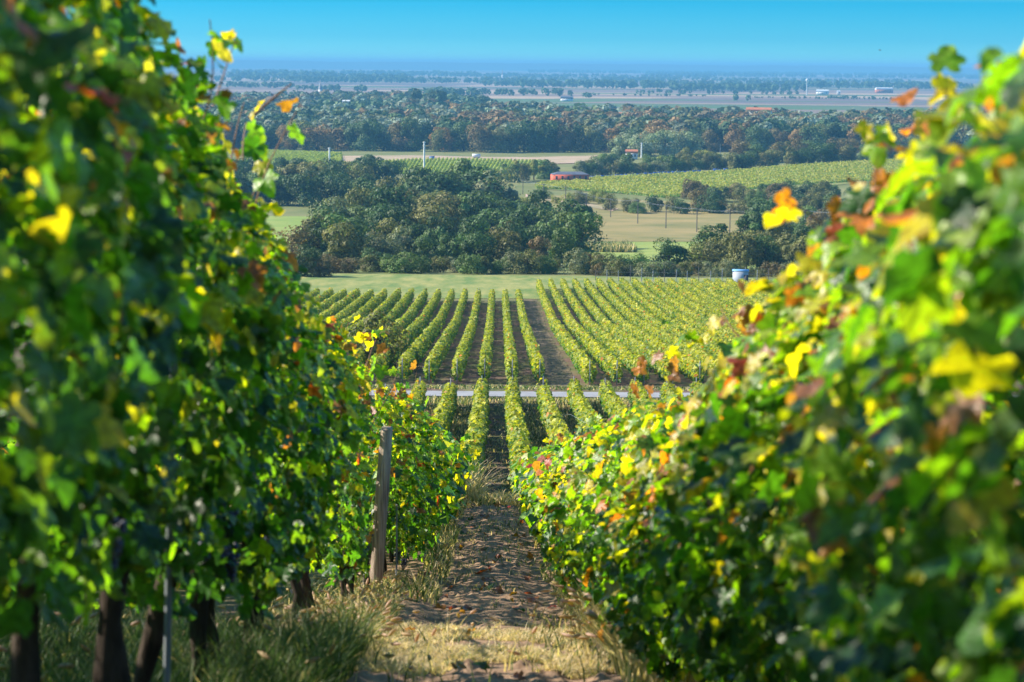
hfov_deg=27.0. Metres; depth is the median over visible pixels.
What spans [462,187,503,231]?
tree
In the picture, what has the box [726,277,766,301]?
vine row
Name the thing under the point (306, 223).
tree
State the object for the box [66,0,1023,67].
sky
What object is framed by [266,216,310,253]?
field
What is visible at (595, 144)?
tree
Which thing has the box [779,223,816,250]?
tree
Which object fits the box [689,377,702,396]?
vine row
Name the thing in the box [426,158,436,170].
vine row
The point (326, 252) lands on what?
shrub
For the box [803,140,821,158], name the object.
tree
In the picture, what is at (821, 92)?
house
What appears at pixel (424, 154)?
pylon
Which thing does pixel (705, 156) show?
tree
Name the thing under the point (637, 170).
tree
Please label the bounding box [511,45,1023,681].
vine row
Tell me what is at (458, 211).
tree
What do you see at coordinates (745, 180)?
vine row
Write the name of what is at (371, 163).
tree
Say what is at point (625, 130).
tree
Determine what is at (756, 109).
house
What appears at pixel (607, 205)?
shrub
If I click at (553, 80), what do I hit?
woods
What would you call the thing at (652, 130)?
tree
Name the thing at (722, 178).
vine row
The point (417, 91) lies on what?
poplar
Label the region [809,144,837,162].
tree
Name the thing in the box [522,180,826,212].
power cable
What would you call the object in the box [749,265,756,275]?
shrub
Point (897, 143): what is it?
tree
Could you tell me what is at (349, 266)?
shrub
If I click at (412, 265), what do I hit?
shrub
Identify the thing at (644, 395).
vine row
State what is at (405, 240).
tree
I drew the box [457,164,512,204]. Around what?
tree
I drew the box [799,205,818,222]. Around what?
tree
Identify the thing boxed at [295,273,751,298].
meadow
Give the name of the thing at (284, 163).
tree
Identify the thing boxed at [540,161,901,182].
vine row
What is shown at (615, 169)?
tree
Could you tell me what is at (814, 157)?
tree
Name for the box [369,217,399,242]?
tree
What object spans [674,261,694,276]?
shrub
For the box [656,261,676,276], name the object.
shrub
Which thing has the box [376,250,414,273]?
shrub
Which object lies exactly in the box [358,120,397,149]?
tree
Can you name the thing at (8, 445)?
vine row
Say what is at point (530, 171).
tree
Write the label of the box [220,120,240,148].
tree
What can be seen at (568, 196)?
shrub
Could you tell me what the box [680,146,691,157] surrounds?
tree
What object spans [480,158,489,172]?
vine row
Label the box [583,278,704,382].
vine row
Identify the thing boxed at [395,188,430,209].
tree
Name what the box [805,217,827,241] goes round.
tree
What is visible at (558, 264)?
shrub
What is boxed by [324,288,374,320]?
vine row
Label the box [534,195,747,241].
dry field
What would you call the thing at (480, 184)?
tree
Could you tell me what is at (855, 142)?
tree
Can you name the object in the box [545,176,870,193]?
vine row
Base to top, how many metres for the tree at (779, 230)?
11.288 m
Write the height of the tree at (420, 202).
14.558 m
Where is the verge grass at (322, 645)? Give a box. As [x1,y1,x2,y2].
[0,560,427,681]
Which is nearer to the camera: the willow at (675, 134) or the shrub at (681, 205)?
the shrub at (681, 205)
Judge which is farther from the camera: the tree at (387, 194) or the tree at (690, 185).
the tree at (690, 185)
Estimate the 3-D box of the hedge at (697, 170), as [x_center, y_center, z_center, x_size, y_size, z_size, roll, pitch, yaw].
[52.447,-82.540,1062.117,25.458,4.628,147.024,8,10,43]
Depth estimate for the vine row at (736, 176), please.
1021.44 m
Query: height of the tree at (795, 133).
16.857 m
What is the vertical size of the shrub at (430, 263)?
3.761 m
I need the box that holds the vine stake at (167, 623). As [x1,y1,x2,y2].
[163,364,176,681]
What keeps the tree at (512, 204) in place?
on the ground at (618, 99)
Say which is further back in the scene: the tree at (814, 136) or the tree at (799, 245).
the tree at (814, 136)
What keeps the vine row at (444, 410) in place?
on the ground at (618, 99)
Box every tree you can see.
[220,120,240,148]
[223,118,250,147]
[232,159,247,176]
[233,161,252,176]
[234,172,258,196]
[236,157,262,170]
[239,120,271,147]
[241,168,276,177]
[245,173,274,203]
[262,123,284,148]
[264,174,293,204]
[270,156,289,171]
[271,223,321,257]
[273,157,294,174]
[274,164,299,191]
[275,124,297,149]
[277,182,303,205]
[282,169,324,206]
[286,119,321,149]
[287,157,310,174]
[295,161,324,189]
[299,227,335,264]
[300,210,333,256]
[302,124,335,150]
[305,201,358,230]
[309,161,333,188]
[309,209,384,253]
[313,168,348,202]
[319,195,350,216]
[321,157,346,172]
[321,221,370,268]
[322,173,355,206]
[326,126,353,149]
[330,164,353,183]
[342,122,367,149]
[342,160,376,192]
[344,184,382,216]
[345,158,390,183]
[347,177,384,217]
[347,204,392,243]
[354,121,379,150]
[354,154,383,180]
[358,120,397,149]
[360,231,405,257]
[361,173,375,194]
[368,182,422,224]
[368,202,415,234]
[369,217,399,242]
[372,176,415,205]
[381,159,406,186]
[386,224,413,256]
[388,120,421,150]
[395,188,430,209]
[396,219,430,243]
[397,169,431,206]
[398,197,459,240]
[399,119,423,151]
[402,162,460,212]
[408,234,445,264]
[410,190,460,228]
[423,215,461,258]
[428,127,457,150]
[429,128,447,151]
[432,232,475,265]
[441,191,480,224]
[442,173,477,194]
[444,207,470,237]
[447,158,490,184]
[448,121,475,150]
[456,215,491,252]
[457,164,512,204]
[460,231,498,268]
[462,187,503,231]
[464,121,493,151]
[467,167,520,207]
[469,192,525,226]
[473,207,510,238]
[484,224,529,263]
[487,128,515,151]
[492,202,548,239]
[492,220,516,259]
[498,126,521,151]
[498,216,537,258]
[500,164,521,181]
[506,121,548,151]
[511,160,519,172]
[517,190,552,230]
[518,163,529,180]
[524,165,532,178]
[526,236,552,262]
[528,218,563,253]
[530,119,559,151]
[530,159,538,179]
[536,159,553,179]
[536,209,562,244]
[538,165,544,177]
[547,162,557,178]
[547,227,577,267]
[550,199,598,242]
[552,123,577,151]
[552,209,606,259]
[557,121,589,151]
[572,160,587,173]
[574,125,608,152]
[583,163,593,175]
[588,162,598,174]
[589,156,606,164]
[594,161,607,174]
[598,153,610,168]
[601,127,620,151]
[603,163,612,174]
[607,153,620,166]
[611,160,621,173]
[614,126,630,144]
[617,161,628,173]
[621,152,632,161]
[621,158,635,173]
[627,124,647,139]
[630,163,641,172]
[637,162,647,172]
[638,156,650,167]
[639,125,666,152]
[641,153,660,166]
[646,160,661,171]
[646,162,654,172]
[647,237,693,268]
[656,162,669,171]
[663,154,676,170]
[668,159,688,170]
[675,152,682,163]
[678,127,694,144]
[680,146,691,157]
[681,153,692,170]
[685,159,699,169]
[686,240,730,267]
[687,223,729,251]
[689,128,707,150]
[690,150,703,161]
[693,150,711,159]
[694,160,706,169]
[697,227,730,258]
[697,232,741,262]
[701,153,712,168]
[702,128,723,151]
[704,153,724,168]
[722,122,751,150]
[722,152,738,167]
[722,228,762,267]
[725,153,737,168]
[729,140,752,158]
[729,230,770,258]
[732,211,763,236]
[736,154,751,168]
[737,212,769,235]
[739,125,757,150]
[741,150,764,167]
[745,124,774,149]
[745,198,788,232]
[750,144,766,162]
[752,232,781,270]
[757,220,793,256]
[759,152,771,166]
[762,233,806,268]
[764,149,782,165]
[768,128,789,149]
[768,142,781,160]
[775,141,793,161]
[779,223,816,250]
[779,235,810,263]
[783,147,800,164]
[784,218,806,239]
[786,137,808,153]
[788,128,810,146]
[793,147,812,163]
[798,125,827,149]
[799,122,837,142]
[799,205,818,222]
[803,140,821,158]
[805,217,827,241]
[806,151,815,162]
[806,209,830,226]
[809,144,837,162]
[821,142,842,161]
[822,122,851,147]
[826,137,852,157]
[838,144,857,160]
[840,138,860,153]
[843,145,856,160]
[846,123,876,151]
[857,144,868,160]
[886,150,896,158]
[887,140,900,158]
[895,136,906,154]
[897,126,918,143]
[903,133,917,146]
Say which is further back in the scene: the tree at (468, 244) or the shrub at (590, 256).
the tree at (468, 244)
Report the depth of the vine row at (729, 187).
971.65 m
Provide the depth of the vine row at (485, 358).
196.19 m
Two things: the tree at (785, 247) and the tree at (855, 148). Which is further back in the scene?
the tree at (855, 148)
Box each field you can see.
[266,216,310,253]
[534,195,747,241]
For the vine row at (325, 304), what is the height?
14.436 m
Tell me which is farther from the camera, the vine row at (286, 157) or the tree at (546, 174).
the vine row at (286, 157)
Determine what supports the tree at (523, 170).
on the ground at (618, 99)
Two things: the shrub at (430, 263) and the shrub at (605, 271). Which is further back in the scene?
the shrub at (430, 263)
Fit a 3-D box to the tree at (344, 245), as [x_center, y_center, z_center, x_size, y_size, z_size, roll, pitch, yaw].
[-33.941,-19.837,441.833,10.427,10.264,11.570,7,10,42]
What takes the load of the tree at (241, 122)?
on the ground at (618, 99)
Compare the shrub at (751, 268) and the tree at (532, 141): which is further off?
the tree at (532, 141)
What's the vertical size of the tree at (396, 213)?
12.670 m
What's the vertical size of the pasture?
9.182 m
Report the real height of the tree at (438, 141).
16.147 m
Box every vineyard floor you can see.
[548,178,642,193]
[723,180,867,193]
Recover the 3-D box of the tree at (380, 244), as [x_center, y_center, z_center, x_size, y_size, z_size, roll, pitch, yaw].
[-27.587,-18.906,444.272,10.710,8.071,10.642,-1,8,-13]
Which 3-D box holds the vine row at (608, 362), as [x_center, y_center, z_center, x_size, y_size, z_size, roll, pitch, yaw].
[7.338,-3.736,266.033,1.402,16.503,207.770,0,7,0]
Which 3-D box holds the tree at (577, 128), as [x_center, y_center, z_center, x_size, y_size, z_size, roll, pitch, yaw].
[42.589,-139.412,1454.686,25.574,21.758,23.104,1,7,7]
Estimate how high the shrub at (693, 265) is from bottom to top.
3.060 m
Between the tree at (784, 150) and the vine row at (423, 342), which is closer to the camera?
the vine row at (423, 342)
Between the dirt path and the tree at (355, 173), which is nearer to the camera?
the dirt path
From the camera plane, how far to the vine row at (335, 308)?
295.43 m
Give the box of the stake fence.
[595,266,803,281]
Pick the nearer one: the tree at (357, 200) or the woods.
the tree at (357, 200)
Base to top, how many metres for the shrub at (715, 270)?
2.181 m
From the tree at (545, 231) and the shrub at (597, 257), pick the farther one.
the tree at (545, 231)
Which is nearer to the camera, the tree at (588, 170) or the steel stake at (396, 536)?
the steel stake at (396, 536)
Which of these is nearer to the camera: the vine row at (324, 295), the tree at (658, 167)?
the vine row at (324, 295)
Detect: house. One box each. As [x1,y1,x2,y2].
[560,96,572,100]
[625,149,637,159]
[745,107,771,113]
[816,89,828,94]
[875,87,892,92]
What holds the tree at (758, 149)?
on the ground at (618, 99)
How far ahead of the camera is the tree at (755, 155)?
1121.47 m
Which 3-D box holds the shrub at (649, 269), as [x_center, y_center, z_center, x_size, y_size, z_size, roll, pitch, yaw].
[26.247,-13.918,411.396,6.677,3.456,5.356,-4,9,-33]
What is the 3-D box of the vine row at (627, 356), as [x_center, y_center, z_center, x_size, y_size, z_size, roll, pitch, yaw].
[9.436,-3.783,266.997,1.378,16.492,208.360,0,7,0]
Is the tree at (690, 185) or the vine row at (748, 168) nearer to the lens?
the tree at (690, 185)
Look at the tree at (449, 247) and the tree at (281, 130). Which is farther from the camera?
the tree at (281, 130)
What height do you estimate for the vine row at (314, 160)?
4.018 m
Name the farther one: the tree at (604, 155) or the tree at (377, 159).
the tree at (604, 155)
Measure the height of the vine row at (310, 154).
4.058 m
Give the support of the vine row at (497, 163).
on the ground at (618, 99)
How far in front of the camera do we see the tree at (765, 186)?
890.75 m
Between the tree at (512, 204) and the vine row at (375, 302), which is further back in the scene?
the tree at (512, 204)
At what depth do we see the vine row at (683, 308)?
296.39 m
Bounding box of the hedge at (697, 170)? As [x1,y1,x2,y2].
[535,167,728,183]
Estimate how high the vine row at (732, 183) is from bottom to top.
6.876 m
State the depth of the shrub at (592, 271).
415.47 m
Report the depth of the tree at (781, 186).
871.40 m
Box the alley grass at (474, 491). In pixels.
[393,457,574,631]
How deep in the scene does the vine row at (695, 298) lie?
315.46 m
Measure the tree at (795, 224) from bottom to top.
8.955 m
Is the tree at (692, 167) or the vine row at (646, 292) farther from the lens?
the tree at (692, 167)
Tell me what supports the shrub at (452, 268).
on the ground at (618, 99)
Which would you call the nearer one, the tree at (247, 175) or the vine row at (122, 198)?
the vine row at (122, 198)
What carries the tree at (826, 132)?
on the ground at (618, 99)
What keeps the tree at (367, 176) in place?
on the ground at (618, 99)
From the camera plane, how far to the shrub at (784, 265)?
415.81 m
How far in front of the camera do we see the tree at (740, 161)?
1119.00 m
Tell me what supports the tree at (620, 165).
on the ground at (618, 99)
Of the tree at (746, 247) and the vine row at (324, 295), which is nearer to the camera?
the vine row at (324, 295)
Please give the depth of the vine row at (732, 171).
1068.22 m
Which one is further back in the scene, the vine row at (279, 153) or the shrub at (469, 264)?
the vine row at (279, 153)
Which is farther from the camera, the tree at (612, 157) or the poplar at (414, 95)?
the poplar at (414, 95)
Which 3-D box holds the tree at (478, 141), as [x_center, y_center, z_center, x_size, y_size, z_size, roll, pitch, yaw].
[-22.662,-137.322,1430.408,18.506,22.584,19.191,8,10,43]
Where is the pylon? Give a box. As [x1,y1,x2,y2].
[423,142,425,168]
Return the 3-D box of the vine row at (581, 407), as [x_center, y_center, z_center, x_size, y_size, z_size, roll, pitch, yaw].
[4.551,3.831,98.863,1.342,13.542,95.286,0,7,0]
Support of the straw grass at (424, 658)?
on the dirt path
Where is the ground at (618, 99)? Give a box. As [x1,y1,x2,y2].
[0,67,1022,650]
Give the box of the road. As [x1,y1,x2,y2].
[26,388,689,397]
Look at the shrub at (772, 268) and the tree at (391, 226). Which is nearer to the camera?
the shrub at (772, 268)
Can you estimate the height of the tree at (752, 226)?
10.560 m
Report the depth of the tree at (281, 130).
1434.76 m
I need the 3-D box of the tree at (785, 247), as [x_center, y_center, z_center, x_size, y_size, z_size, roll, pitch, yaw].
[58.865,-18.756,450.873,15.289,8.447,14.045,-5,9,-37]
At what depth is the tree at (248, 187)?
825.57 m
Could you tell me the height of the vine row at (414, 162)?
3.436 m
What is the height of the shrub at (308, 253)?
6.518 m
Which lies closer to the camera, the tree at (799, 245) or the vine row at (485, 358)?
the vine row at (485, 358)
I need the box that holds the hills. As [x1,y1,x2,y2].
[74,59,989,74]
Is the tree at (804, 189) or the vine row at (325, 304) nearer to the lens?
the vine row at (325, 304)
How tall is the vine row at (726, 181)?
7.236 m
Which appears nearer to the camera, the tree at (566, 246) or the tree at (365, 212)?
the tree at (566, 246)
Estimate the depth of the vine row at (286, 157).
1235.00 m
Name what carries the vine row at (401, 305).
on the ground at (618, 99)
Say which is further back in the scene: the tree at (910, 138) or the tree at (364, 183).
the tree at (910, 138)
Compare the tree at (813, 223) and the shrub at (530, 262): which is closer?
the shrub at (530, 262)
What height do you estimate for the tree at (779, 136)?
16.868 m
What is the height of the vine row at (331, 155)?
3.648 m
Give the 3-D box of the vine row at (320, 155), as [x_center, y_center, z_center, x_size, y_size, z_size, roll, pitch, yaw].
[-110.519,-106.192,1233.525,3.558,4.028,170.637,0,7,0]
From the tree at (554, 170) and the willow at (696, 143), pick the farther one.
the willow at (696, 143)
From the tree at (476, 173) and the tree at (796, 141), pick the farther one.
the tree at (796, 141)
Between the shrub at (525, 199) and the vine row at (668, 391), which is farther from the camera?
the shrub at (525, 199)
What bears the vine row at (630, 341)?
on the ground at (618, 99)
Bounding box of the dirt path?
[342,503,632,681]
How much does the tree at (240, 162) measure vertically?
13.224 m
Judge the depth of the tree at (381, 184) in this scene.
736.75 m
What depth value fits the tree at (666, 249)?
431.98 m
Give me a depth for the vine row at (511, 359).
196.63 m
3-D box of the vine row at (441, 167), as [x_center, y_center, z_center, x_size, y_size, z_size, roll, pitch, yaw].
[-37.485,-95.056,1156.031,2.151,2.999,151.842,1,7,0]
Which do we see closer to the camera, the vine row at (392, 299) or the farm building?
the vine row at (392, 299)
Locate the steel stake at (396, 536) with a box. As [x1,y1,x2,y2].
[396,505,397,575]
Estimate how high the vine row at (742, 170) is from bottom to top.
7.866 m
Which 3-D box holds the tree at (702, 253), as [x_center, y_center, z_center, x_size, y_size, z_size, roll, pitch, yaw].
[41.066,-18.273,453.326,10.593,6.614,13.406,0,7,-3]
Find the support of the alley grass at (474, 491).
on the ground at (618, 99)
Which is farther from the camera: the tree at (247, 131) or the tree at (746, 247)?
the tree at (247, 131)
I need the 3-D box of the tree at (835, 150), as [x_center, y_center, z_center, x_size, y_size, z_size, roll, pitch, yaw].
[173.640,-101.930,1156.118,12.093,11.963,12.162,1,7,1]
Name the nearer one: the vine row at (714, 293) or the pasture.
the vine row at (714, 293)
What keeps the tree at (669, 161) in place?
on the ground at (618, 99)
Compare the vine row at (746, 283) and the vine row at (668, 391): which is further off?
the vine row at (746, 283)
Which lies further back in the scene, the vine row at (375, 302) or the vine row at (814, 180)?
the vine row at (814, 180)
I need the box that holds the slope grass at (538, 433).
[371,383,689,493]
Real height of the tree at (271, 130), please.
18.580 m
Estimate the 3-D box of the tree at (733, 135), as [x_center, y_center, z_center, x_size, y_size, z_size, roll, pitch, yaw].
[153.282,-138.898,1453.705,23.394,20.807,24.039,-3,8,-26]
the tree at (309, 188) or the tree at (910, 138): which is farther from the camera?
the tree at (910, 138)
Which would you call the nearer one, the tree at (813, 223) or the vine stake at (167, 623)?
the vine stake at (167, 623)
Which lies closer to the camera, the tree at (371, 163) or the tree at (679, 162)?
the tree at (371, 163)
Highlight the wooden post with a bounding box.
[363,426,392,585]
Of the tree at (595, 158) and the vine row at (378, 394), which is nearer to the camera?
the vine row at (378, 394)
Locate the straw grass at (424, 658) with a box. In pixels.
[334,597,689,681]
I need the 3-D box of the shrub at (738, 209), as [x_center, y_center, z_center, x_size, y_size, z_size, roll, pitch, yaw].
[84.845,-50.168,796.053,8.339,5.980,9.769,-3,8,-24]
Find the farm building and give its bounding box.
[550,172,588,180]
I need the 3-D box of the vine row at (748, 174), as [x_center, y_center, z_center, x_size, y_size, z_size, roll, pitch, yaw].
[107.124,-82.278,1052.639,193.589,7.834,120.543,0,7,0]
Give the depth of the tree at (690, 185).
889.58 m
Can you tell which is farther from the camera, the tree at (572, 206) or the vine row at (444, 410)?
the tree at (572, 206)
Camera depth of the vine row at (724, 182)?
992.29 m
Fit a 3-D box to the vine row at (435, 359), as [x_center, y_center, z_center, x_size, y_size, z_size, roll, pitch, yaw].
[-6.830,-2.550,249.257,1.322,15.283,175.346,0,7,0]
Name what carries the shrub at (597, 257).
on the ground at (618, 99)
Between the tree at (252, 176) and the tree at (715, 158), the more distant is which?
the tree at (715, 158)
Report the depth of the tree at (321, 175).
836.10 m
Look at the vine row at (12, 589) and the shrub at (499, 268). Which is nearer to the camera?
the vine row at (12, 589)
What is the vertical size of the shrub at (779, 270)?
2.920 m
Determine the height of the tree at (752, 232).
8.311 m
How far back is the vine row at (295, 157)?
1239.22 m
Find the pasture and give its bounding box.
[560,241,755,269]
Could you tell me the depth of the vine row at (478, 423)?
112.55 m
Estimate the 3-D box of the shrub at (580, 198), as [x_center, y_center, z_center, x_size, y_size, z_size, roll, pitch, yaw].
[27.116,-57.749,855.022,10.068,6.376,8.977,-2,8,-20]
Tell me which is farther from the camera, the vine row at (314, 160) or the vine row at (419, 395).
the vine row at (314, 160)
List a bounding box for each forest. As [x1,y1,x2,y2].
[181,89,943,116]
[197,105,988,148]
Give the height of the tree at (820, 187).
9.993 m
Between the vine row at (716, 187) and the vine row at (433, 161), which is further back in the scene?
the vine row at (433, 161)
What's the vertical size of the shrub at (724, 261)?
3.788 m
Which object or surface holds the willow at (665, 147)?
on the ground at (618, 99)
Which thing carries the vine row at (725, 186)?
on the ground at (618, 99)
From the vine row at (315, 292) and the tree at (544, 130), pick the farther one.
the tree at (544, 130)
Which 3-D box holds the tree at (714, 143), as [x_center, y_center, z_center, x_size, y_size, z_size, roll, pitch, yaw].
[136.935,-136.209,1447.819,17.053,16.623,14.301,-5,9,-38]
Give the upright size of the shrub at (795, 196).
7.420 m
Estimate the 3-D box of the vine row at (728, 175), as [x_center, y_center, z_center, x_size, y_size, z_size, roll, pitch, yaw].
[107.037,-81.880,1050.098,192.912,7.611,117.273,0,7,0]
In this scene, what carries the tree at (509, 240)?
on the ground at (618, 99)
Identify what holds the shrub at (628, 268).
on the ground at (618, 99)
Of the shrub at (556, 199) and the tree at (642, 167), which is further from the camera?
the tree at (642, 167)
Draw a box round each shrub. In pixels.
[295,242,322,276]
[302,258,336,276]
[310,251,330,268]
[321,253,347,272]
[337,257,361,272]
[347,307,422,369]
[359,254,382,272]
[360,248,394,271]
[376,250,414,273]
[387,252,433,273]
[417,255,432,272]
[427,255,449,272]
[446,256,471,272]
[453,252,487,274]
[472,254,495,273]
[490,257,510,273]
[501,249,528,273]
[508,247,542,273]
[513,196,528,201]
[526,255,559,273]
[533,186,551,198]
[540,257,560,272]
[551,195,560,203]
[557,192,574,203]
[558,247,589,274]
[571,190,590,203]
[573,252,593,273]
[585,252,615,273]
[587,189,597,201]
[590,262,604,275]
[595,190,608,203]
[598,264,612,275]
[602,193,619,209]
[603,258,628,275]
[612,252,648,269]
[621,197,639,212]
[621,264,634,275]
[628,201,647,213]
[631,269,645,276]
[633,260,663,276]
[644,195,663,211]
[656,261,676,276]
[662,265,684,276]
[665,196,679,210]
[669,199,691,213]
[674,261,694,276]
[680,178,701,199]
[681,260,705,275]
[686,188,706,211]
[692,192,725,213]
[694,259,713,275]
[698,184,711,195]
[705,267,722,277]
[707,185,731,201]
[711,259,731,276]
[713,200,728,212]
[719,260,739,276]
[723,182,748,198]
[726,261,748,275]
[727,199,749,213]
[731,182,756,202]
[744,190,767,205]
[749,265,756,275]
[755,269,767,277]
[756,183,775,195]
[758,260,780,276]
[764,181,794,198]
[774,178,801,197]
[774,264,788,275]
[779,261,797,274]
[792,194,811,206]
[793,261,801,275]
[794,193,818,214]
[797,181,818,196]
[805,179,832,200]
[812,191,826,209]
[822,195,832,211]
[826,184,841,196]
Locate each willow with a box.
[607,133,632,155]
[613,132,638,154]
[626,133,661,156]
[639,131,659,154]
[653,129,679,155]
[666,130,692,154]
[677,130,705,152]
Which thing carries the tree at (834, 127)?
on the ground at (618, 99)
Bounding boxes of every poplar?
[408,91,420,99]
[413,88,422,98]
[434,90,444,101]
[441,91,446,100]
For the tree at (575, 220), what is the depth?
504.35 m
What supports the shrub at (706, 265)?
on the ground at (618, 99)
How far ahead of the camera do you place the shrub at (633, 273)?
411.81 m
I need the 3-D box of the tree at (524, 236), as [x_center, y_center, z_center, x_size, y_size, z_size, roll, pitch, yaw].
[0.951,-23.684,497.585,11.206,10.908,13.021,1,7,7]
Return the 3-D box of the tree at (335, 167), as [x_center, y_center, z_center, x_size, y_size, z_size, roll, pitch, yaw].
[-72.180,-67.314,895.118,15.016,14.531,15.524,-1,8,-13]
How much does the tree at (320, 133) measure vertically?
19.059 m
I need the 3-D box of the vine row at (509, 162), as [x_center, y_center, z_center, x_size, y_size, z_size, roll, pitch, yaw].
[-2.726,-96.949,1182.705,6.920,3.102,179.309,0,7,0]
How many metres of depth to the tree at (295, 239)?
443.19 m
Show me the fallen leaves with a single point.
(484, 665)
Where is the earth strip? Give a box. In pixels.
[342,155,596,163]
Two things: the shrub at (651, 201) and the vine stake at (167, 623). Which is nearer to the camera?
the vine stake at (167, 623)
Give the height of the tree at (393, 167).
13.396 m
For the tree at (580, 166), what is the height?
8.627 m
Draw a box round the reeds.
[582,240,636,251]
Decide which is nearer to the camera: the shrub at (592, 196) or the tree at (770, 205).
the tree at (770, 205)
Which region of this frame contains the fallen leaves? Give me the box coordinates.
[397,502,609,679]
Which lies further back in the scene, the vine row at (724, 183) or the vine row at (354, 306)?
the vine row at (724, 183)
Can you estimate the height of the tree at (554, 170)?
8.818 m
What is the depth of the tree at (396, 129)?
1434.15 m
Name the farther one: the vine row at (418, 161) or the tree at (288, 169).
the vine row at (418, 161)
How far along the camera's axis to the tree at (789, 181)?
876.01 m
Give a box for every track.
[523,299,575,386]
[525,194,617,210]
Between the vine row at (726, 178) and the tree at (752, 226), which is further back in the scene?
the vine row at (726, 178)
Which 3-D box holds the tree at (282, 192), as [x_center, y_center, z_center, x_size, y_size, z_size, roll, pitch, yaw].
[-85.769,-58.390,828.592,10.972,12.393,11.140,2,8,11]
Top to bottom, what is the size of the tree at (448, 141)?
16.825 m
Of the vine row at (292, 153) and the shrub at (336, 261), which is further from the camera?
the vine row at (292, 153)
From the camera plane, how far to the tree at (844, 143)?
1234.09 m
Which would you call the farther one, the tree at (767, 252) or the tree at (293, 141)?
the tree at (293, 141)
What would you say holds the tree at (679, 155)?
on the ground at (618, 99)
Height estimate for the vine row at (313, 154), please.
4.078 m
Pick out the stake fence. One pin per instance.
(641, 272)
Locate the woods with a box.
[200,69,988,100]
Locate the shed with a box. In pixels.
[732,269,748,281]
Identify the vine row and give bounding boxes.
[0,0,480,681]
[0,419,19,454]
[0,442,273,626]
[267,150,293,158]
[269,150,296,162]
[272,150,298,162]
[282,150,304,157]
[283,150,306,158]
[286,151,311,160]
[289,150,315,159]
[302,151,320,158]
[302,287,319,303]
[302,288,333,306]
[303,151,326,159]
[304,288,347,314]
[306,151,330,160]
[309,151,333,161]
[311,152,337,162]
[314,152,341,164]
[319,288,360,319]
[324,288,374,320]
[339,288,387,327]
[346,288,401,336]
[352,288,414,343]
[356,288,428,365]
[369,378,457,503]
[370,288,441,382]
[371,384,390,408]
[397,288,454,382]
[402,158,413,173]
[405,377,426,405]
[408,157,417,169]
[413,158,421,168]
[423,288,467,383]
[425,157,432,168]
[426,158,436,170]
[431,157,440,174]
[434,157,443,170]
[438,157,447,171]
[442,158,451,171]
[445,158,455,171]
[451,288,481,381]
[464,376,491,482]
[477,289,495,378]
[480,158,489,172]
[486,158,493,166]
[489,158,496,168]
[492,158,500,171]
[496,159,504,170]
[501,158,511,172]
[502,288,518,380]
[504,376,532,492]
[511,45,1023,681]
[515,289,544,384]
[534,376,571,448]
[535,161,902,185]
[535,167,900,185]
[535,175,871,192]
[535,278,597,385]
[536,164,896,184]
[536,177,864,196]
[536,177,871,197]
[537,163,900,182]
[537,176,870,194]
[537,178,869,196]
[538,158,894,182]
[538,167,901,185]
[538,168,899,186]
[539,162,901,182]
[539,172,887,189]
[540,157,900,181]
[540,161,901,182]
[540,166,898,184]
[540,173,887,190]
[541,159,898,181]
[541,159,903,182]
[541,171,895,187]
[542,159,902,181]
[542,161,903,182]
[543,158,899,181]
[543,167,890,183]
[544,158,897,181]
[544,162,898,182]
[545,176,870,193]
[546,165,900,183]
[546,169,898,187]
[546,175,869,192]
[547,163,900,183]
[548,176,866,192]
[548,278,622,385]
[549,169,895,187]
[550,168,897,186]
[551,165,899,183]
[551,166,894,183]
[553,174,870,190]
[558,171,888,189]
[558,172,872,188]
[559,161,902,180]
[560,167,899,184]
[560,277,649,384]
[564,164,898,181]
[566,378,604,433]
[572,174,866,191]
[572,277,672,383]
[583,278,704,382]
[595,278,729,377]
[597,378,634,420]
[606,276,723,357]
[619,276,732,346]
[627,377,658,413]
[631,276,806,382]
[643,277,744,336]
[654,277,747,329]
[659,381,683,406]
[667,278,749,326]
[679,278,738,314]
[689,278,743,307]
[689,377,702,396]
[702,278,936,373]
[715,278,763,305]
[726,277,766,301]
[739,277,840,322]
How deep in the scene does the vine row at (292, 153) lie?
1263.04 m
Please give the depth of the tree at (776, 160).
1129.20 m
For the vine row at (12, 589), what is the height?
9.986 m
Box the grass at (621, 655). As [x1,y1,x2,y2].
[540,567,788,681]
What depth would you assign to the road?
151.95 m
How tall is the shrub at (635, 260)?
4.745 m
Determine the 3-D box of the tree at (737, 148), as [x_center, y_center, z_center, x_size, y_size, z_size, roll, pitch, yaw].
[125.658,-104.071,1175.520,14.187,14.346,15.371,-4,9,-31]
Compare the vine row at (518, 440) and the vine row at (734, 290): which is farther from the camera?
the vine row at (734, 290)

